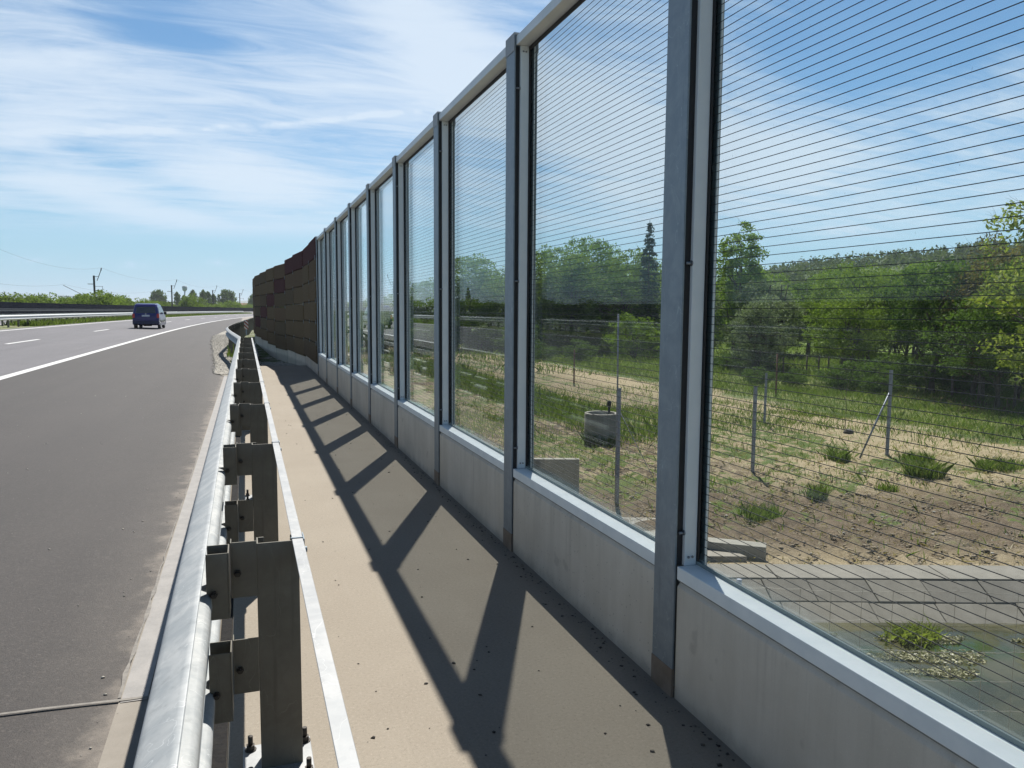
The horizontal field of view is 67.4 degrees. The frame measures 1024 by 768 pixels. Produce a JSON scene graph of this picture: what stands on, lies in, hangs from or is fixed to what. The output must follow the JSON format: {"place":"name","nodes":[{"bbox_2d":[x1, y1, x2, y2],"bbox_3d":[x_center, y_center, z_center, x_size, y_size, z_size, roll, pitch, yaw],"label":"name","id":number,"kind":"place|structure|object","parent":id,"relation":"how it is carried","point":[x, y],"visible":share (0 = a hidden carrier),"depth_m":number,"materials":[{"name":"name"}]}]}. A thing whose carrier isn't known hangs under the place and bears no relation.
{"place":"outdoors","nodes":[
{"label":"outdoors","id":0,"kind":"place"},
{"bbox_2d":[0,317,252,767],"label":"shoulder road","id":1,"kind":"structure","parent":0,"point":[124,440],"depth_m":6.13,"materials":[{"name":"asphalt"}]},
{"bbox_2d":[0,438,202,714],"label":"joint sealant","id":2,"kind":"object","parent":1,"relation":"on","point":[134,650],"visible":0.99,"depth_m":3.60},
{"bbox_2d":[98,377,223,767],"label":"gutter","id":3,"kind":"object","parent":1,"relation":"on","point":[121,745],"visible":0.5,"depth_m":3.06,"materials":[{"name":"concrete"}]},
{"bbox_2d":[120,376,227,702],"bbox_3d":[-4.473,0.559,11.523,0.115,0.001,17.500,-1,6,-19],"label":"gutter seal strip","id":4,"kind":"object","parent":3,"relation":"on","point":[139,680],"visible":0.8,"depth_m":4.47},
{"bbox_2d":[0,314,252,375],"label":"road lane","id":5,"kind":"structure","parent":0,"point":[56,343],"depth_m":36.68,"materials":[{"name":"asphalt"}]},
{"bbox_2d":[0,312,252,379],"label":"road markings","id":6,"kind":"object","parent":5,"relation":"on","point":[34,368],"visible":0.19,"depth_m":26.89,"materials":[{"name":"paint"}]},
{"bbox_2d":[132,303,166,328],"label":"van","id":7,"kind":"object","parent":5,"relation":"on","point":[147,314],"visible":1,"depth_m":55.91,"materials":[{"name":"blue paint"}]},
{"bbox_2d":[0,313,252,328],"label":"median strip","id":8,"kind":"object","parent":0,"point":[4,327],"visible":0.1,"depth_m":50.16,"materials":[{"name":"green plant"}]},
{"bbox_2d":[0,311,242,327],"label":"median guardrail","id":9,"kind":"object","parent":8,"relation":"on","point":[36,317],"visible":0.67,"depth_m":62.59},
{"bbox_2d":[4,312,251,325],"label":"median grass","id":10,"kind":"structure","parent":8,"relation":"on","point":[48,322],"depth_m":66.13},
{"bbox_2d":[210,334,232,374],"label":"verge gravel","id":11,"kind":"structure","parent":0,"point":[221,363],"depth_m":27.31,"materials":[{"name":"gravel"}]},
{"bbox_2d":[219,365,750,767],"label":"bridge walkway","id":12,"kind":"structure","parent":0,"point":[384,620],"depth_m":3.66,"materials":[{"name":"concrete"}]},
{"bbox_2d":[212,436,239,767],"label":"walkway tar joint","id":13,"kind":"object","parent":12,"relation":"on","point":[219,751],"depth_m":2.87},
{"bbox_2d":[133,318,359,767],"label":"bridge guardrail","id":14,"kind":"object","parent":12,"relation":"on","point":[190,704],"visible":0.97,"depth_m":2.55,"materials":[{"name":"metal"}]},
{"bbox_2d":[319,356,325,381],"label":"concrete plinth","id":15,"kind":"structure","parent":12,"relation":"on","point":[322,368],"depth_m":17.30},
{"bbox_2d":[317,231,325,359],"bbox_3d":[-4.202,-1.961,17.161,0.119,2.744,1.980,-1,6,-19],"label":"glass panel","id":16,"kind":"object","parent":15,"relation":"on","point":[321,297],"visible":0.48,"depth_m":17.92,"materials":[{"name":"glass"}]},
{"bbox_2d":[327,361,336,391],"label":"concrete plinth","id":17,"kind":"structure","parent":12,"relation":"on","point":[331,375],"depth_m":15.37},
{"bbox_2d":[325,221,335,365],"bbox_3d":[-3.549,-1.778,15.279,0.119,2.744,1.980,-1,6,-19],"label":"glass panel","id":18,"kind":"object","parent":17,"relation":"on","point":[330,290],"visible":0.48,"depth_m":16.01,"materials":[{"name":"glass"}]},
{"bbox_2d":[338,368,349,403],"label":"concrete plinth","id":19,"kind":"structure","parent":12,"relation":"on","point":[344,384],"depth_m":13.49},
{"bbox_2d":[336,207,349,374],"bbox_3d":[-2.895,-1.596,13.398,0.119,2.744,1.980,-1,6,-19],"label":"glass panel","id":20,"kind":"object","parent":19,"relation":"on","point":[342,288],"visible":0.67,"depth_m":14.10,"materials":[{"name":"glass"}]},
{"bbox_2d":[347,203,360,405],"bbox_3d":[-2.560,-1.119,12.489,0.160,3.562,0.182,-1,6,-19],"label":"steel post","id":21,"kind":"object","parent":12,"relation":"on","point":[348,208],"visible":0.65,"depth_m":12.44,"materials":[{"name":"grey"}]},
{"bbox_2d":[352,376,368,419],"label":"concrete plinth","id":22,"kind":"structure","parent":12,"relation":"on","point":[360,397],"depth_m":11.61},
{"bbox_2d":[350,188,367,385],"bbox_3d":[-2.242,-1.414,11.516,0.119,2.744,1.980,-1,6,-19],"label":"glass panel","id":23,"kind":"object","parent":22,"relation":"on","point":[357,201],"visible":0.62,"depth_m":12.32,"materials":[{"name":"glass"}]},
{"bbox_2d":[366,183,380,422],"bbox_3d":[-1.907,-0.937,10.607,0.160,3.562,0.182,-1,6,-19],"label":"steel post","id":24,"kind":"object","parent":12,"relation":"on","point":[368,301],"visible":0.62,"depth_m":10.55,"materials":[{"name":"grey"}]},
{"bbox_2d":[371,388,394,443],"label":"concrete plinth","id":25,"kind":"structure","parent":12,"relation":"on","point":[382,414],"depth_m":9.70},
{"bbox_2d":[369,162,393,401],"bbox_3d":[-1.589,-1.231,9.634,0.119,2.744,1.980,-1,6,-19],"label":"glass panel","id":26,"kind":"object","parent":25,"relation":"on","point":[381,179],"visible":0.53,"depth_m":10.43,"materials":[{"name":"glass"}]},
{"bbox_2d":[392,155,409,447],"bbox_3d":[-1.254,-0.754,8.726,0.160,3.562,0.182,-1,6,-19],"label":"steel post","id":27,"kind":"object","parent":12,"relation":"on","point":[395,293],"visible":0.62,"depth_m":8.67,"materials":[{"name":"grey"}]},
{"bbox_2d":[398,405,433,479],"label":"concrete plinth","id":28,"kind":"structure","parent":12,"relation":"on","point":[415,439],"depth_m":7.78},
{"bbox_2d":[396,121,433,426],"bbox_3d":[-0.936,-1.049,7.753,0.119,2.744,1.980,-1,6,-19],"label":"glass panel","id":29,"kind":"object","parent":28,"relation":"on","point":[418,143],"visible":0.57,"depth_m":8.53,"materials":[{"name":"glass"}]},
{"bbox_2d":[433,111,454,485],"bbox_3d":[-0.600,-0.572,6.844,0.160,3.562,0.182,-1,6,-19],"label":"steel post","id":30,"kind":"object","parent":12,"relation":"on","point":[436,121],"visible":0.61,"depth_m":6.79,"materials":[{"name":"grey"}]},
{"bbox_2d":[440,431,503,541],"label":"concrete plinth","id":31,"kind":"structure","parent":12,"relation":"on","point":[472,482],"depth_m":5.84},
{"bbox_2d":[439,47,505,470],"bbox_3d":[-0.283,-0.866,5.872,0.119,2.744,1.980,-1,6,-19],"label":"glass panel","id":32,"kind":"object","parent":31,"relation":"on","point":[490,74],"visible":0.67,"depth_m":6.61,"materials":[{"name":"glass"}]},
{"bbox_2d":[277,371,734,765],"bbox_3d":[-2.499,0.581,10.229,1.279,0.013,19.994,-1,6,-19],"label":"walkway grit","id":33,"kind":"object","parent":12,"relation":"on","point":[702,744],"visible":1,"depth_m":3.68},
{"bbox_2d":[503,32,538,551],"bbox_3d":[0.053,-0.389,4.963,0.160,3.562,0.182,-1,6,-19],"label":"steel post","id":34,"kind":"object","parent":12,"relation":"on","point":[511,88],"visible":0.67,"depth_m":4.91,"materials":[{"name":"grey"}]},
{"bbox_2d":[513,478,653,675],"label":"concrete plinth","id":35,"kind":"structure","parent":12,"relation":"on","point":[603,583],"depth_m":3.87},
{"bbox_2d":[513,0,668,563],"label":"glass panel","id":36,"kind":"object","parent":35,"relation":"on","point":[552,15],"visible":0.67,"depth_m":4.56,"materials":[{"name":"glass"}]},
{"bbox_2d":[651,0,724,696],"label":"steel post","id":37,"kind":"object","parent":12,"relation":"on","point":[666,584],"visible":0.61,"depth_m":3.06,"materials":[{"name":"grey"}]},
{"bbox_2d":[674,581,978,767],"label":"concrete plinth","id":38,"kind":"structure","parent":12,"relation":"on","point":[750,695],"depth_m":2.52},
{"bbox_2d":[676,0,1023,767],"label":"glass panel","id":39,"kind":"object","parent":38,"relation":"on","point":[964,734],"visible":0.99,"depth_m":2.55,"materials":[{"name":"glass"}]},
{"bbox_2d":[0,0,1023,305],"label":"sky","id":40,"kind":"structure","parent":0,"point":[200,144],"materials":[{"name":"blue"}]},
{"bbox_2d":[416,357,717,443],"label":"tall grass","id":41,"kind":"structure","parent":0,"point":[566,403],"depth_m":29.30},
{"bbox_2d":[221,254,1023,565],"bbox_3d":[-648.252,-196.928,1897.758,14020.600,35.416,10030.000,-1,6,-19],"label":"ground","id":42,"kind":"structure","parent":0,"point":[419,386],"depth_m":18.07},
{"bbox_2d":[70,289,122,304],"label":"shrub","id":43,"kind":"object","parent":42,"relation":"on","point":[106,299],"visible":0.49,"depth_m":145.45,"materials":[{"name":"green plant"}]},
{"bbox_2d":[0,302,252,313],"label":"dark noise screen","id":44,"kind":"object","parent":42,"relation":"on","point":[18,308],"visible":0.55,"depth_m":117.55,"materials":[{"name":"grey"}]},
{"bbox_2d":[254,275,262,348],"bbox_3d":[-10.443,-2.759,31.849,0.200,3.474,2.026,-2,6,-24],"label":"noise wall bay","id":45,"kind":"object","parent":42,"relation":"on","point":[257,307],"visible":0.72,"depth_m":31.78,"materials":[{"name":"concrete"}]},
{"bbox_2d":[259,271,268,353],"bbox_3d":[-9.619,-2.602,30.036,0.201,3.514,2.027,-2,6,-24],"label":"noise wall bay","id":46,"kind":"object","parent":42,"relation":"on","point":[263,312],"visible":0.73,"depth_m":29.87,"materials":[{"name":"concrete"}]},
{"bbox_2d":[266,267,276,358],"bbox_3d":[-8.779,-2.450,28.227,0.199,3.564,2.029,-2,6,-25],"label":"noise wall bay","id":47,"kind":"object","parent":42,"relation":"on","point":[270,279],"visible":0.68,"depth_m":28.08,"materials":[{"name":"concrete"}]},
{"bbox_2d":[274,264,287,362],"bbox_3d":[-7.897,-2.291,26.441,0.196,3.594,2.028,-2,6,-27],"label":"noise wall bay","id":48,"kind":"object","parent":42,"relation":"on","point":[280,315],"visible":0.75,"depth_m":26.34,"materials":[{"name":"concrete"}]},
{"bbox_2d":[284,257,295,363],"bbox_3d":[-7.044,-2.163,24.630,0.196,3.694,2.034,-2,6,-23],"label":"noise wall bay","id":49,"kind":"object","parent":42,"relation":"on","point":[289,297],"visible":0.63,"depth_m":24.57,"materials":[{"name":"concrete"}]},
{"bbox_2d":[292,251,305,364],"bbox_3d":[-6.248,-2.005,22.801,0.202,3.734,2.024,-2,6,-24],"label":"noise wall bay","id":50,"kind":"object","parent":42,"relation":"on","point":[298,284],"visible":0.57,"depth_m":22.69,"materials":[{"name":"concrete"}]},
{"bbox_2d":[302,245,311,368],"bbox_3d":[-5.516,-1.840,20.946,0.201,3.764,2.028,-1,6,-19],"label":"noise wall bay","id":51,"kind":"object","parent":42,"relation":"on","point":[305,277],"visible":0.52,"depth_m":20.78,"materials":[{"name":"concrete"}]},
{"bbox_2d":[308,236,317,374],"bbox_3d":[-4.868,-1.671,19.101,0.196,3.784,1.953,-1,6,-19],"label":"noise wall bay","id":52,"kind":"object","parent":42,"relation":"on","point":[313,303],"visible":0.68,"depth_m":18.84,"materials":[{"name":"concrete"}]},
{"bbox_2d":[360,317,415,352],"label":"bush","id":53,"kind":"object","parent":42,"relation":"on","point":[388,336],"visible":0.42,"depth_m":67.65,"materials":[{"name":"green plant"}]},
{"bbox_2d":[392,317,433,353],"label":"bush","id":54,"kind":"object","parent":42,"relation":"on","point":[429,332],"visible":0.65,"depth_m":65.30,"materials":[{"name":"green plant"}]},
{"bbox_2d":[393,277,457,332],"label":"broadleaf tree","id":55,"kind":"object","parent":42,"relation":"on","point":[419,311],"visible":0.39,"depth_m":81.99,"materials":[{"name":"green plant"}]},
{"bbox_2d":[427,253,504,344],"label":"broadleaf tree","id":56,"kind":"object","parent":42,"relation":"on","point":[484,308],"visible":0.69,"depth_m":73.84,"materials":[{"name":"green plant"}]},
{"bbox_2d":[455,321,504,351],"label":"bush","id":57,"kind":"object","parent":42,"relation":"on","point":[474,338],"visible":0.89,"depth_m":70.79,"materials":[{"name":"green plant"}]},
{"bbox_2d":[503,244,575,335],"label":"broadleaf tree","id":58,"kind":"object","parent":42,"relation":"on","point":[540,318],"visible":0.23,"depth_m":76.05,"materials":[{"name":"green plant"}]},
{"bbox_2d":[534,458,578,493],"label":"concrete slab","id":59,"kind":"structure","parent":42,"relation":"on","point":[560,481],"depth_m":15.82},
{"bbox_2d":[540,325,588,352],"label":"bush","id":60,"kind":"object","parent":42,"relation":"on","point":[558,344],"visible":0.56,"depth_m":68.06,"materials":[{"name":"green plant"}]},
{"bbox_2d":[536,247,604,342],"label":"broadleaf tree","id":61,"kind":"object","parent":42,"relation":"on","point":[549,279],"visible":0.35,"depth_m":71.38,"materials":[{"name":"green plant"}]},
{"bbox_2d":[537,267,614,328],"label":"broadleaf tree","id":62,"kind":"object","parent":42,"relation":"on","point":[571,283],"visible":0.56,"depth_m":70.03,"materials":[{"name":"green plant"}]},
{"bbox_2d":[562,338,599,360],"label":"bush","id":63,"kind":"object","parent":42,"relation":"on","point":[583,346],"visible":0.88,"depth_m":57.71,"materials":[{"name":"green plant"}]},
{"bbox_2d":[555,324,607,350],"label":"bush","id":64,"kind":"object","parent":42,"relation":"on","point":[590,337],"visible":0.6,"depth_m":67.85,"materials":[{"name":"green plant"}]},
{"bbox_2d":[550,235,631,347],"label":"broadleaf tree","id":65,"kind":"object","parent":42,"relation":"on","point":[596,246],"visible":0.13,"depth_m":75.19,"materials":[{"name":"green plant"}]},
{"bbox_2d":[584,411,615,444],"bbox_3d":[2.610,1.418,22.532,0.980,1.160,0.980,-1,6,-19],"label":"concrete ring","id":66,"kind":"object","parent":42,"relation":"on","point":[608,421],"visible":0.66,"depth_m":22.09,"materials":[{"name":"concrete"}]},
{"bbox_2d":[556,273,660,352],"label":"broadleaf tree","id":67,"kind":"object","parent":42,"relation":"on","point":[611,313],"visible":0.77,"depth_m":68.18,"materials":[{"name":"green plant"}]},
{"bbox_2d":[602,312,659,359],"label":"bush","id":68,"kind":"object","parent":42,"relation":"on","point":[642,329],"visible":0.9,"depth_m":60.06,"materials":[{"name":"green plant"}]},
{"bbox_2d":[601,245,661,321],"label":"broadleaf tree","id":69,"kind":"object","parent":42,"relation":"on","point":[634,267],"visible":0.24,"depth_m":72.27,"materials":[{"name":"green plant"}]},
{"bbox_2d":[614,314,655,503],"bbox_3d":[2.470,0.699,14.390,1.124,4.000,0.060,3,6,26],"label":"fence post","id":70,"kind":"object","parent":42,"relation":"on","point":[618,425],"visible":0.75,"depth_m":14.61,"materials":[{"name":"grey metal"}]},
{"bbox_2d":[633,223,660,335],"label":"spruce tree","id":71,"kind":"object","parent":42,"relation":"on","point":[645,259],"visible":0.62,"depth_m":68.13,"materials":[{"name":"green plant"}]},
{"bbox_2d":[360,341,947,376],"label":"meadow grass","id":72,"kind":"structure","parent":42,"relation":"on","point":[564,366],"depth_m":57.28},
{"bbox_2d":[645,531,765,561],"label":"concrete kerb","id":73,"kind":"structure","parent":42,"relation":"on","point":[745,547],"depth_m":11.92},
{"bbox_2d":[423,356,1023,481],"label":"meadow grass","id":74,"kind":"structure","parent":42,"relation":"on","point":[814,379],"depth_m":33.77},
{"bbox_2d":[428,383,1023,558],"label":"field grass","id":75,"kind":"structure","parent":42,"relation":"on","point":[734,421],"depth_m":25.47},
{"bbox_2d":[456,407,1023,565],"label":"dry stalks","id":76,"kind":"object","parent":42,"relation":"on","point":[978,540],"visible":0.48,"depth_m":17.31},
{"bbox_2d":[714,219,771,359],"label":"broadleaf tree","id":77,"kind":"object","parent":42,"relation":"on","point":[739,277],"visible":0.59,"depth_m":55.02,"materials":[{"name":"green plant"}]},
{"bbox_2d":[720,294,793,373],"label":"broadleaf tree","id":78,"kind":"object","parent":42,"relation":"on","point":[748,317],"visible":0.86,"depth_m":47.28,"materials":[{"name":"green plant"}]},
{"bbox_2d":[741,366,775,384],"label":"bush","id":79,"kind":"object","parent":42,"relation":"on","point":[750,373],"visible":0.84,"depth_m":39.98,"materials":[{"name":"green plant"}]},
{"bbox_2d":[735,499,787,523],"bbox_3d":[4.632,2.331,14.179,1.062,0.338,1.013,-1,6,-19],"label":"weed tuft","id":80,"kind":"object","parent":42,"relation":"on","point":[760,512],"visible":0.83,"depth_m":14.08,"materials":[{"name":"green plant"}]},
{"bbox_2d":[730,279,811,368],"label":"broadleaf tree","id":81,"kind":"object","parent":42,"relation":"on","point":[769,286],"visible":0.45,"depth_m":51.36,"materials":[{"name":"green plant"}]},
{"bbox_2d":[536,238,1023,340],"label":"hillside wood","id":82,"kind":"object","parent":42,"relation":"on","point":[896,258],"visible":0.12,"depth_m":299.06,"materials":[{"name":"green plant"}]},
{"bbox_2d":[579,463,1023,565],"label":"soil clods","id":83,"kind":"object","parent":42,"relation":"on","point":[906,546],"visible":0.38,"depth_m":14.71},
{"bbox_2d":[784,278,845,354],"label":"broadleaf tree","id":84,"kind":"object","parent":42,"relation":"on","point":[807,293],"visible":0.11,"depth_m":69.03,"materials":[{"name":"green plant"}]},
{"bbox_2d":[819,444,860,463],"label":"weed tuft","id":85,"kind":"object","parent":42,"relation":"on","point":[844,454],"visible":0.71,"depth_m":20.04,"materials":[{"name":"green plant"}]},
{"bbox_2d":[813,360,871,389],"bbox_3d":[16.282,-0.306,37.838,2.686,1.949,2.675,-2,6,-24],"label":"bush","id":86,"kind":"object","parent":42,"relation":"on","point":[838,373],"visible":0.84,"depth_m":37.67,"materials":[{"name":"green plant"}]},
{"bbox_2d":[800,289,896,381],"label":"broadleaf tree","id":87,"kind":"object","parent":42,"relation":"on","point":[867,322],"visible":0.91,"depth_m":41.32,"materials":[{"name":"green plant"}]},
{"bbox_2d":[801,260,905,372],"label":"broadleaf tree","id":88,"kind":"object","parent":42,"relation":"on","point":[825,283],"visible":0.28,"depth_m":46.19,"materials":[{"name":"green plant"}]},
{"bbox_2d":[707,564,1023,581],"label":"canal coping","id":89,"kind":"object","parent":42,"relation":"on","point":[983,574],"visible":0.22,"depth_m":11.19,"materials":[{"name":"concrete"}]},
{"bbox_2d":[859,370,892,457],"bbox_3d":[9.699,0.930,20.481,0.880,2.600,0.065,-1,6,-12],"label":"fence post","id":90,"kind":"object","parent":42,"relation":"on","point":[889,398],"visible":0.7,"depth_m":20.50,"materials":[{"name":"grey metal"}]},
{"bbox_2d":[736,578,1023,727],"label":"wire fence","id":91,"kind":"object","parent":42,"relation":"on","point":[739,580],"visible":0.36,"depth_m":5.04,"materials":[{"name":"grey"}]},
{"bbox_2d":[858,369,904,393],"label":"bush","id":92,"kind":"object","parent":42,"relation":"on","point":[878,378],"visible":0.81,"depth_m":35.79,"materials":[{"name":"green plant"}]},
{"bbox_2d":[850,350,923,390],"bbox_3d":[18.127,-0.453,37.238,3.343,2.436,3.357,3,6,25],"label":"bush","id":93,"kind":"object","parent":42,"relation":"on","point":[867,365],"visible":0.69,"depth_m":36.79,"materials":[{"name":"green plant"}]},
{"bbox_2d":[861,266,945,365],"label":"broadleaf tree","id":94,"kind":"object","parent":42,"relation":"on","point":[905,346],"visible":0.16,"depth_m":44.56,"materials":[{"name":"green plant"}]},
{"bbox_2d":[897,458,957,479],"bbox_3d":[9.653,1.939,17.911,1.266,0.442,1.494,5,7,43],"label":"weed tuft","id":95,"kind":"object","parent":42,"relation":"on","point":[913,471],"visible":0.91,"depth_m":17.68,"materials":[{"name":"green plant"}]},
{"bbox_2d":[887,350,968,392],"bbox_3d":[20.150,-0.453,36.776,3.510,2.558,3.525,1,5,7],"label":"bush","id":96,"kind":"object","parent":42,"relation":"on","point":[921,372],"visible":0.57,"depth_m":36.42,"materials":[{"name":"green plant"}]},
{"bbox_2d":[873,254,1004,393],"bbox_3d":[20.012,-2.518,35.582,5.452,6.840,6.411,0,5,-7],"label":"broadleaf tree","id":97,"kind":"object","parent":42,"relation":"on","point":[929,302],"visible":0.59,"depth_m":35.42,"materials":[{"name":"green plant"}]},
{"bbox_2d":[928,367,993,395],"bbox_3d":[21.112,-0.159,35.577,2.675,1.949,2.686,-4,7,-36],"label":"bush","id":98,"kind":"object","parent":42,"relation":"on","point":[962,386],"visible":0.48,"depth_m":35.42,"materials":[{"name":"green plant"}]},
{"bbox_2d":[915,296,1023,408],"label":"broadleaf tree","id":99,"kind":"object","parent":42,"relation":"on","point":[1006,326],"visible":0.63,"depth_m":30.50,"materials":[{"name":"green plant"}]},
{"bbox_2d":[933,228,1023,399],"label":"broadleaf tree","id":100,"kind":"object","parent":42,"relation":"on","point":[975,266],"visible":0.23,"depth_m":33.41,"materials":[{"name":"green plant"}]},
{"bbox_2d":[945,259,1023,401],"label":"broadleaf tree","id":101,"kind":"object","parent":42,"relation":"on","point":[1019,389],"visible":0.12,"depth_m":32.97,"materials":[{"name":"green plant"}]},
{"bbox_2d":[965,200,1023,385],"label":"broadleaf tree","id":102,"kind":"object","parent":42,"relation":"on","point":[1003,312],"visible":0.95,"depth_m":26.11,"materials":[{"name":"green plant"}]},
{"bbox_2d":[966,453,1023,472],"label":"weed tuft","id":103,"kind":"object","parent":42,"relation":"on","point":[985,464],"visible":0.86,"depth_m":18.68,"materials":[{"name":"green plant"}]},
{"bbox_2d":[620,517,746,561],"bbox_3d":[1.482,2.607,12.801,4.193,0.200,2.200,0,5,0],"label":"canal apron","id":104,"kind":"object","parent":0,"point":[715,556],"visible":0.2,"depth_m":11.78,"materials":[{"name":"concrete"}]},
{"bbox_2d":[732,579,1023,623],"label":"canal revetment slabs","id":105,"kind":"structure","parent":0,"point":[936,615],"depth_m":10.65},
{"bbox_2d":[811,622,1023,741],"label":"water","id":106,"kind":"structure","parent":0,"point":[996,719],"depth_m":9.13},
{"bbox_2d":[872,614,950,648],"bbox_3d":[5.187,3.160,9.849,1.200,0.207,0.825,-1,6,-19],"label":"water plant","id":107,"kind":"object","parent":106,"relation":"on","point":[928,634],"visible":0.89,"depth_m":9.76,"materials":[{"name":"plant"}]},
{"bbox_2d":[866,649,986,664],"bbox_3d":[4.966,3.299,9.290,1.655,0.059,0.402,0,5,0],"label":"floating weed","id":108,"kind":"object","parent":106,"relation":"on","point":[925,656],"visible":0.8,"depth_m":9.28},
{"bbox_2d":[894,666,979,677],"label":"floating weed","id":109,"kind":"object","parent":106,"relation":"on","point":[961,673],"visible":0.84,"depth_m":8.89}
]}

